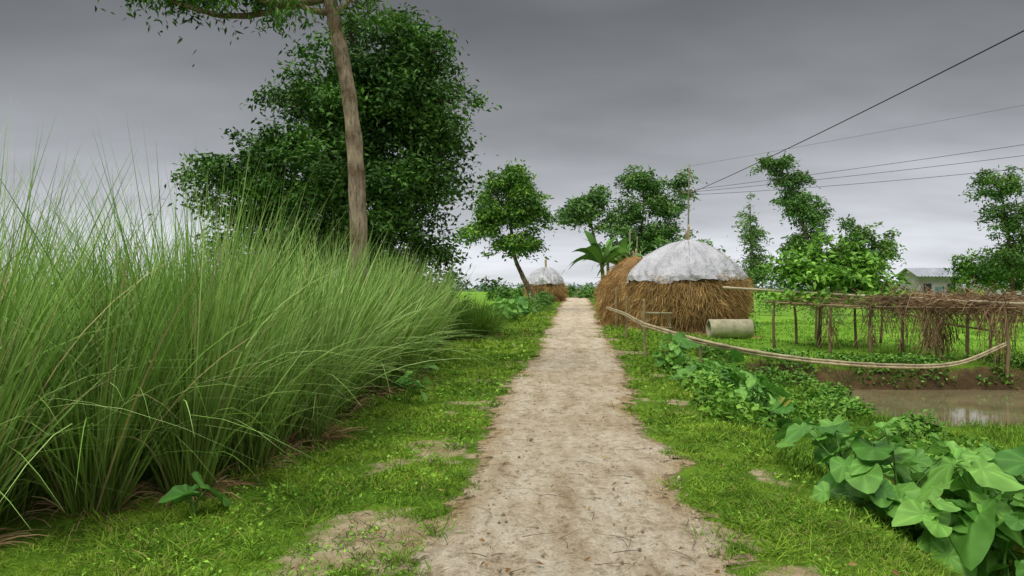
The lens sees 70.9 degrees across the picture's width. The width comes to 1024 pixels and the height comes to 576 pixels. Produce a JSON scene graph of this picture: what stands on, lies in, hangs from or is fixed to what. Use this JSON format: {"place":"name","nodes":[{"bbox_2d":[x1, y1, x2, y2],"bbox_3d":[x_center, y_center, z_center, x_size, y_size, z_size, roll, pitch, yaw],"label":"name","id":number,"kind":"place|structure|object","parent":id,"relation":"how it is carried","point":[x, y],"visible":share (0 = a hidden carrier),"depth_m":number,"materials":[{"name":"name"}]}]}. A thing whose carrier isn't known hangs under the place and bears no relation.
{"place":"outdoors","nodes":[
{"label":"outdoors","id":0,"kind":"place"},
{"bbox_2d":[0,288,1023,575],"bbox_3d":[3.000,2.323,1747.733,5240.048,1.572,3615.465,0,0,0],"label":"ground","id":1,"kind":"structure","parent":0,"point":[966,374],"depth_m":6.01,"materials":[{"name":"green plant"}]},
{"bbox_2d":[158,471,230,517],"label":"taro plant","id":2,"kind":"object","parent":1,"relation":"on","point":[178,493],"visible":0.98,"depth_m":4.95,"materials":[{"name":"green plant"}]},
{"bbox_2d":[95,0,405,303],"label":"eucalyptus tree","id":3,"kind":"object","parent":1,"relation":"on","point":[332,10],"visible":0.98,"depth_m":10.91,"materials":[{"name":"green plant"}]},
{"bbox_2d":[0,96,534,552],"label":"tall grass","id":4,"kind":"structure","parent":1,"relation":"on","point":[171,377],"depth_m":5.41,"materials":[{"name":"green plant"}]},
{"bbox_2d":[147,2,509,312],"bbox_3d":[-5.180,-3.155,20.700,10.286,10.353,6.398,0,0,0],"label":"rain tree","id":5,"kind":"object","parent":1,"relation":"on","point":[402,99],"visible":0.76,"depth_m":20.10,"materials":[{"name":"green plant"}]},
{"bbox_2d":[241,280,474,306],"bbox_3d":[-5.957,0.624,27.384,9.444,3.523,4.231,0,0,0],"label":"leafy shrub","id":6,"kind":"object","parent":1,"relation":"on","point":[452,295],"depth_m":26.64,"materials":[{"name":"green plant"}]},
{"bbox_2d":[389,373,429,393],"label":"taro plant","id":7,"kind":"object","parent":1,"relation":"on","point":[398,385],"visible":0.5,"depth_m":10.95,"materials":[{"name":"green plant"}]},
{"bbox_2d":[396,370,430,404],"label":"taro plant","id":8,"kind":"object","parent":1,"relation":"on","point":[403,380],"visible":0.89,"depth_m":9.85,"materials":[{"name":"green plant"}]},
{"bbox_2d":[416,363,438,379],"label":"taro plant","id":9,"kind":"object","parent":1,"relation":"on","point":[433,366],"visible":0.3,"depth_m":12.18,"materials":[{"name":"green plant"}]},
{"bbox_2d":[422,353,446,369],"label":"taro plant","id":10,"kind":"object","parent":1,"relation":"on","point":[437,358],"visible":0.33,"depth_m":14.01,"materials":[{"name":"green plant"}]},
{"bbox_2d":[440,289,525,339],"bbox_3d":[-2.003,0.873,23.333,5.019,2.038,5.262,0,0,0],"label":"reed clump","id":11,"kind":"object","parent":1,"relation":"on","point":[479,317],"visible":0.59,"depth_m":22.33,"materials":[{"name":"green plant"}]},
{"bbox_2d":[8,277,983,291],"bbox_3d":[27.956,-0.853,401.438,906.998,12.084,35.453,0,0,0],"label":"distant tree line","id":12,"kind":"object","parent":1,"relation":"on","point":[478,289],"visible":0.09,"depth_m":400.68,"materials":[{"name":"green plant"}]},
{"bbox_2d":[446,157,560,309],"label":"mango tree","id":13,"kind":"object","parent":1,"relation":"on","point":[514,186],"visible":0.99,"depth_m":49.27,"materials":[{"name":"green plant"}]},
{"bbox_2d":[493,297,521,320],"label":"taro plant","id":14,"kind":"object","parent":1,"relation":"on","point":[503,300],"visible":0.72,"depth_m":33.00,"materials":[{"name":"green plant"}]},
{"bbox_2d":[501,296,528,319],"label":"taro plant","id":15,"kind":"object","parent":1,"relation":"on","point":[521,301],"visible":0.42,"depth_m":34.85,"materials":[{"name":"green plant"}]},
{"bbox_2d":[505,295,534,312],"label":"taro plant","id":16,"kind":"object","parent":1,"relation":"on","point":[507,302],"visible":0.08,"depth_m":43.18,"materials":[{"name":"green plant"}]},
{"bbox_2d":[518,305,536,314],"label":"taro plant","id":17,"kind":"object","parent":1,"relation":"on","point":[527,309],"visible":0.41,"depth_m":37.69,"materials":[{"name":"green plant"}]},
{"bbox_2d":[522,256,569,301],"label":"haystack","id":18,"kind":"object","parent":1,"relation":"on","point":[547,279],"visible":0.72,"depth_m":83.51,"materials":[{"name":"plastic"}]},
{"bbox_2d":[82,330,1023,575],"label":"ground weeds","id":19,"kind":"object","parent":1,"relation":"on","point":[826,408],"visible":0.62,"depth_m":10.67,"materials":[{"name":"green plant"}]},
{"bbox_2d":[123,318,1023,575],"bbox_3d":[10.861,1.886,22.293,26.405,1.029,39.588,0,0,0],"label":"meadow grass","id":20,"kind":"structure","parent":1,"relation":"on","point":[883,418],"depth_m":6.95,"materials":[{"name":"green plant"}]},
{"bbox_2d":[447,359,719,575],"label":"pebbles","id":21,"kind":"object","parent":1,"relation":"on","point":[619,502],"visible":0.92,"depth_m":5.03,"materials":[{"name":"stone"}]},
{"bbox_2d":[549,182,638,274],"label":"leafy tree","id":22,"kind":"object","parent":1,"relation":"on","point":[593,201],"visible":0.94,"depth_m":61.23,"materials":[{"name":"green plant"}]},
{"bbox_2d":[290,357,899,574],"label":"fallen leaves","id":23,"kind":"object","parent":1,"relation":"on","point":[895,572],"visible":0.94,"depth_m":4.33,"materials":[{"name":"plant"}]},
{"bbox_2d":[561,230,629,308],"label":"banana plant","id":24,"kind":"object","parent":1,"relation":"on","point":[593,251],"visible":0.84,"depth_m":47.64,"materials":[{"name":"green plant"}]},
{"bbox_2d":[582,238,619,272],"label":"banana plant","id":25,"kind":"object","parent":1,"relation":"on","point":[603,251],"visible":0.16,"depth_m":51.98,"materials":[{"name":"green plant"}]},
{"bbox_2d":[582,236,643,275],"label":"banana plant","id":26,"kind":"object","parent":1,"relation":"on","point":[624,242],"visible":0.34,"depth_m":48.44,"materials":[{"name":"green plant"}]},
{"bbox_2d":[590,249,642,325],"bbox_3d":[5.357,0.180,31.107,4.121,3.748,4.322,0,0,0],"label":"haystack","id":27,"kind":"object","parent":1,"relation":"on","point":[611,280],"visible":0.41,"depth_m":30.48,"materials":[{"name":"plant"}]},
{"bbox_2d":[629,230,640,256],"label":"bamboo stakes","id":28,"kind":"object","parent":27,"relation":"in","point":[636,244],"visible":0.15,"depth_m":49.98,"materials":[{"name":"brown wood"}]},
{"bbox_2d":[598,164,707,256],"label":"leafy tree","id":29,"kind":"object","parent":1,"relation":"on","point":[652,235],"visible":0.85,"depth_m":62.39,"materials":[{"name":"green plant"}]},
{"bbox_2d":[652,340,682,364],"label":"taro plant","id":30,"kind":"object","parent":1,"relation":"on","point":[669,351],"visible":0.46,"depth_m":13.79,"materials":[{"name":"green plant"}]},
{"bbox_2d":[652,332,700,366],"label":"taro plant","id":31,"kind":"object","parent":1,"relation":"on","point":[681,340],"visible":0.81,"depth_m":13.93,"materials":[{"name":"green plant"}]},
{"bbox_2d":[682,164,695,237],"bbox_3d":[8.000,-1.800,32.502,0.604,7.600,0.118,0,0,0],"label":"utility pole","id":32,"kind":"object","parent":1,"relation":"on","point":[688,192],"visible":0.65,"depth_m":32.48,"materials":[{"name":"brown wood"}]},
{"bbox_2d":[434,30,1023,236],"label":"power line","id":33,"kind":"object","parent":32,"relation":"attached to","point":[850,137],"visible":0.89,"depth_m":27.03,"materials":[{"name":"black metal"}]},
{"bbox_2d":[618,225,762,337],"bbox_3d":[7.014,-0.142,28.558,5.930,4.754,6.176,0,0,0],"label":"haystack","id":34,"kind":"object","parent":1,"relation":"on","point":[683,282],"visible":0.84,"depth_m":26.85,"materials":[{"name":"plant"}]},
{"bbox_2d":[674,357,714,380],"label":"taro plant","id":35,"kind":"object","parent":1,"relation":"on","point":[680,360],"visible":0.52,"depth_m":12.80,"materials":[{"name":"green plant"}]},
{"bbox_2d":[482,283,914,332],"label":"bushes","id":36,"kind":"object","parent":1,"relation":"on","point":[544,299],"visible":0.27,"depth_m":57.79,"materials":[{"name":"green plant"}]},
{"bbox_2d":[670,365,730,388],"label":"taro plant","id":37,"kind":"object","parent":1,"relation":"on","point":[680,370],"visible":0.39,"depth_m":12.14,"materials":[{"name":"green plant"}]},
{"bbox_2d":[669,364,741,386],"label":"taro plant","id":38,"kind":"object","parent":1,"relation":"on","point":[691,367],"visible":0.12,"depth_m":12.58,"materials":[{"name":"green plant"}]},
{"bbox_2d":[703,362,739,386],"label":"taro plant","id":39,"kind":"object","parent":1,"relation":"on","point":[715,364],"visible":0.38,"depth_m":11.90,"materials":[{"name":"green plant"}]},
{"bbox_2d":[706,319,753,338],"bbox_3d":[7.750,1.456,25.600,1.662,0.720,0.715,0,0,-7],"label":"concrete pipe","id":40,"kind":"object","parent":1,"relation":"on","point":[730,328],"visible":0.93,"depth_m":25.32,"materials":[{"name":"grey concrete"}]},
{"bbox_2d":[713,381,746,397],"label":"taro plant","id":41,"kind":"object","parent":1,"relation":"on","point":[741,388],"visible":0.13,"depth_m":10.97,"materials":[{"name":"green plant"}]},
{"bbox_2d":[714,349,759,383],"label":"taro plant","id":42,"kind":"object","parent":1,"relation":"on","point":[736,355],"visible":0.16,"depth_m":13.39,"materials":[{"name":"green plant"}]},
{"bbox_2d":[697,238,776,302],"bbox_3d":[10.752,-0.315,36.082,6.265,4.430,2.772,0,0,0],"label":"leafy shrub","id":43,"kind":"object","parent":1,"relation":"on","point":[755,276],"visible":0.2,"depth_m":35.87,"materials":[{"name":"green plant"}]},
{"bbox_2d":[722,367,756,391],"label":"taro plant","id":44,"kind":"object","parent":1,"relation":"on","point":[735,378],"visible":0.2,"depth_m":12.01,"materials":[{"name":"green plant"}]},
{"bbox_2d":[720,362,767,394],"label":"taro plant","id":45,"kind":"object","parent":1,"relation":"on","point":[733,365],"visible":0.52,"depth_m":11.57,"materials":[{"name":"green plant"}]},
{"bbox_2d":[725,389,775,408],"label":"taro plant","id":46,"kind":"object","parent":1,"relation":"on","point":[772,401],"visible":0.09,"depth_m":10.38,"materials":[{"name":"green plant"}]},
{"bbox_2d":[732,192,776,312],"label":"young tree","id":47,"kind":"object","parent":1,"relation":"on","point":[753,236],"visible":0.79,"depth_m":54.86,"materials":[{"name":"green plant"}]},
{"bbox_2d":[728,372,791,410],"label":"taro plant","id":48,"kind":"object","parent":1,"relation":"on","point":[775,389],"visible":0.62,"depth_m":9.68,"materials":[{"name":"green plant"}]},
{"bbox_2d":[746,375,774,408],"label":"taro plant","id":49,"kind":"object","parent":1,"relation":"on","point":[753,381],"visible":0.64,"depth_m":9.80,"materials":[{"name":"green plant"}]},
{"bbox_2d":[759,397,816,439],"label":"taro plant","id":50,"kind":"object","parent":1,"relation":"on","point":[781,406],"visible":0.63,"depth_m":9.29,"materials":[{"name":"green plant"}]},
{"bbox_2d":[745,151,835,260],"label":"eucalyptus tree","id":51,"kind":"object","parent":1,"relation":"on","point":[801,209],"visible":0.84,"depth_m":59.54,"materials":[{"name":"green plant"}]},
{"bbox_2d":[602,288,1006,368],"bbox_3d":[4.265,1.067,22.320,8.279,2.134,16.525,0,0,-28],"label":"bamboo fence","id":52,"kind":"object","parent":1,"relation":"on","point":[664,330],"visible":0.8,"depth_m":15.14,"materials":[{"name":"brown wood"}]},
{"bbox_2d":[759,227,913,347],"bbox_3d":[10.271,-0.024,22.835,4.519,3.862,3.117,0,0,0],"label":"leafy tree","id":53,"kind":"object","parent":1,"relation":"on","point":[855,269],"visible":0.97,"depth_m":22.50,"materials":[{"name":"green plant"}]},
{"bbox_2d":[772,414,905,483],"bbox_3d":[2.945,1.482,6.435,1.169,0.684,0.908,0,0,21],"label":"taro plant","id":54,"kind":"object","parent":1,"relation":"on","point":[790,434],"visible":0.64,"depth_m":6.42,"materials":[{"name":"green plant"}]},
{"bbox_2d":[803,420,893,500],"bbox_3d":[2.732,1.445,5.880,0.538,0.660,1.222,0,0,0],"label":"taro plant","id":55,"kind":"object","parent":1,"relation":"on","point":[863,449],"visible":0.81,"depth_m":5.66,"materials":[{"name":"green plant"}]},
{"bbox_2d":[833,214,907,316],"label":"leafy tree","id":56,"kind":"object","parent":1,"relation":"on","point":[886,247],"visible":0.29,"depth_m":47.56,"materials":[{"name":"green plant"}]},
{"bbox_2d":[723,275,1023,381],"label":"bamboo trellis","id":57,"kind":"object","parent":1,"relation":"on","point":[984,306],"visible":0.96,"depth_m":18.92,"materials":[{"name":"bamboo"},{"name":"wood"},{"name":"dry vines"}]},
{"bbox_2d":[763,287,925,307],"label":"climbing vine","id":58,"kind":"object","parent":57,"relation":"attached to","point":[778,298],"visible":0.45,"depth_m":21.52,"materials":[{"name":"green plant"}]},
{"bbox_2d":[809,462,967,529],"bbox_3d":[2.670,1.557,5.295,0.964,0.459,1.027,0,0,0],"label":"taro plant","id":59,"kind":"object","parent":1,"relation":"on","point":[822,493],"visible":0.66,"depth_m":5.24,"materials":[{"name":"green plant"}]},
{"bbox_2d":[825,415,964,484],"bbox_3d":[3.430,1.593,6.362,1.089,0.948,1.183,0,0,-16],"label":"taro plant","id":60,"kind":"object","parent":1,"relation":"on","point":[922,459],"visible":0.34,"depth_m":6.38,"materials":[{"name":"green plant"}]},
{"bbox_2d":[817,422,980,527],"bbox_3d":[2.973,1.479,5.544,1.280,0.865,1.153,0,0,0],"label":"taro plant","id":61,"kind":"object","parent":1,"relation":"on","point":[865,476],"visible":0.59,"depth_m":5.47,"materials":[{"name":"green plant"}]},
{"bbox_2d":[894,268,961,295],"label":"tin shed","id":62,"kind":"structure","parent":1,"relation":"on","point":[935,279],"depth_m":80.00,"materials":[{"name":"metal"}]},
{"bbox_2d":[923,283,955,294],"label":"windows","id":63,"kind":"structure","parent":62,"relation":"in","point":[928,285],"depth_m":79.96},
{"bbox_2d":[935,287,943,295],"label":"door","id":64,"kind":"structure","parent":62,"relation":"in","point":[940,289],"depth_m":79.94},
{"bbox_2d":[855,448,1023,573],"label":"taro plant","id":65,"kind":"object","parent":1,"relation":"on","point":[972,546],"visible":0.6,"depth_m":4.90,"materials":[{"name":"green plant"}]},
{"bbox_2d":[880,488,1023,575],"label":"taro plant","id":66,"kind":"object","parent":1,"relation":"on","point":[911,511],"visible":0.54,"depth_m":4.86,"materials":[{"name":"green plant"}]},
{"bbox_2d":[888,445,1023,567],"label":"taro plant","id":67,"kind":"object","parent":1,"relation":"on","point":[984,452],"visible":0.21,"depth_m":5.55,"materials":[{"name":"green plant"}]},
{"bbox_2d":[909,510,1023,575],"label":"taro plant","id":68,"kind":"object","parent":1,"relation":"on","point":[989,563],"visible":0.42,"depth_m":4.76,"materials":[{"name":"green plant"}]},
{"bbox_2d":[942,244,1023,320],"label":"leafy tree","id":69,"kind":"object","parent":1,"relation":"on","point":[966,271],"visible":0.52,"depth_m":41.67,"materials":[{"name":"green plant"}]},
{"bbox_2d":[958,164,1023,320],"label":"eucalyptus tree","id":70,"kind":"object","parent":1,"relation":"on","point":[1008,260],"visible":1,"depth_m":39.69,"materials":[{"name":"green plant"}]},
{"bbox_2d":[963,441,1023,550],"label":"taro plant","id":71,"kind":"object","parent":1,"relation":"on","point":[1018,495],"visible":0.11,"depth_m":5.92,"materials":[{"name":"green plant"}]},
{"bbox_2d":[984,279,1023,296],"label":"tin shed","id":72,"kind":"structure","parent":1,"relation":"on","point":[999,292],"depth_m":75.54,"materials":[{"name":"grey metal"}]},
{"bbox_2d":[987,445,1023,511],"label":"taro plant","id":73,"kind":"object","parent":1,"relation":"on","point":[1010,461],"visible":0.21,"depth_m":5.45,"materials":[{"name":"green plant"}]},
{"bbox_2d":[997,535,1023,575],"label":"taro plant","id":74,"kind":"object","parent":1,"relation":"on","point":[1020,567],"visible":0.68,"depth_m":4.94,"materials":[{"name":"green plant"}]},
{"bbox_2d":[0,0,1023,287],"label":"sky","id":75,"kind":"structure","parent":0,"point":[587,91],"materials":[{"name":"grey"}]},
{"bbox_2d":[389,297,758,575],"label":"dirt path","id":76,"kind":"structure","parent":0,"point":[574,330],"depth_m":5.60,"materials":[{"name":"beige soil"}]},
{"bbox_2d":[470,362,760,575],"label":"twigs","id":77,"kind":"object","parent":76,"relation":"on","point":[593,514],"visible":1,"depth_m":4.54,"materials":[{"name":"brown wood"}]},
{"bbox_2d":[841,389,1023,429],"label":"pond water","id":78,"kind":"structure","parent":0,"point":[980,405],"depth_m":15.08,"materials":[{"name":"brown liquid"}]}
]}

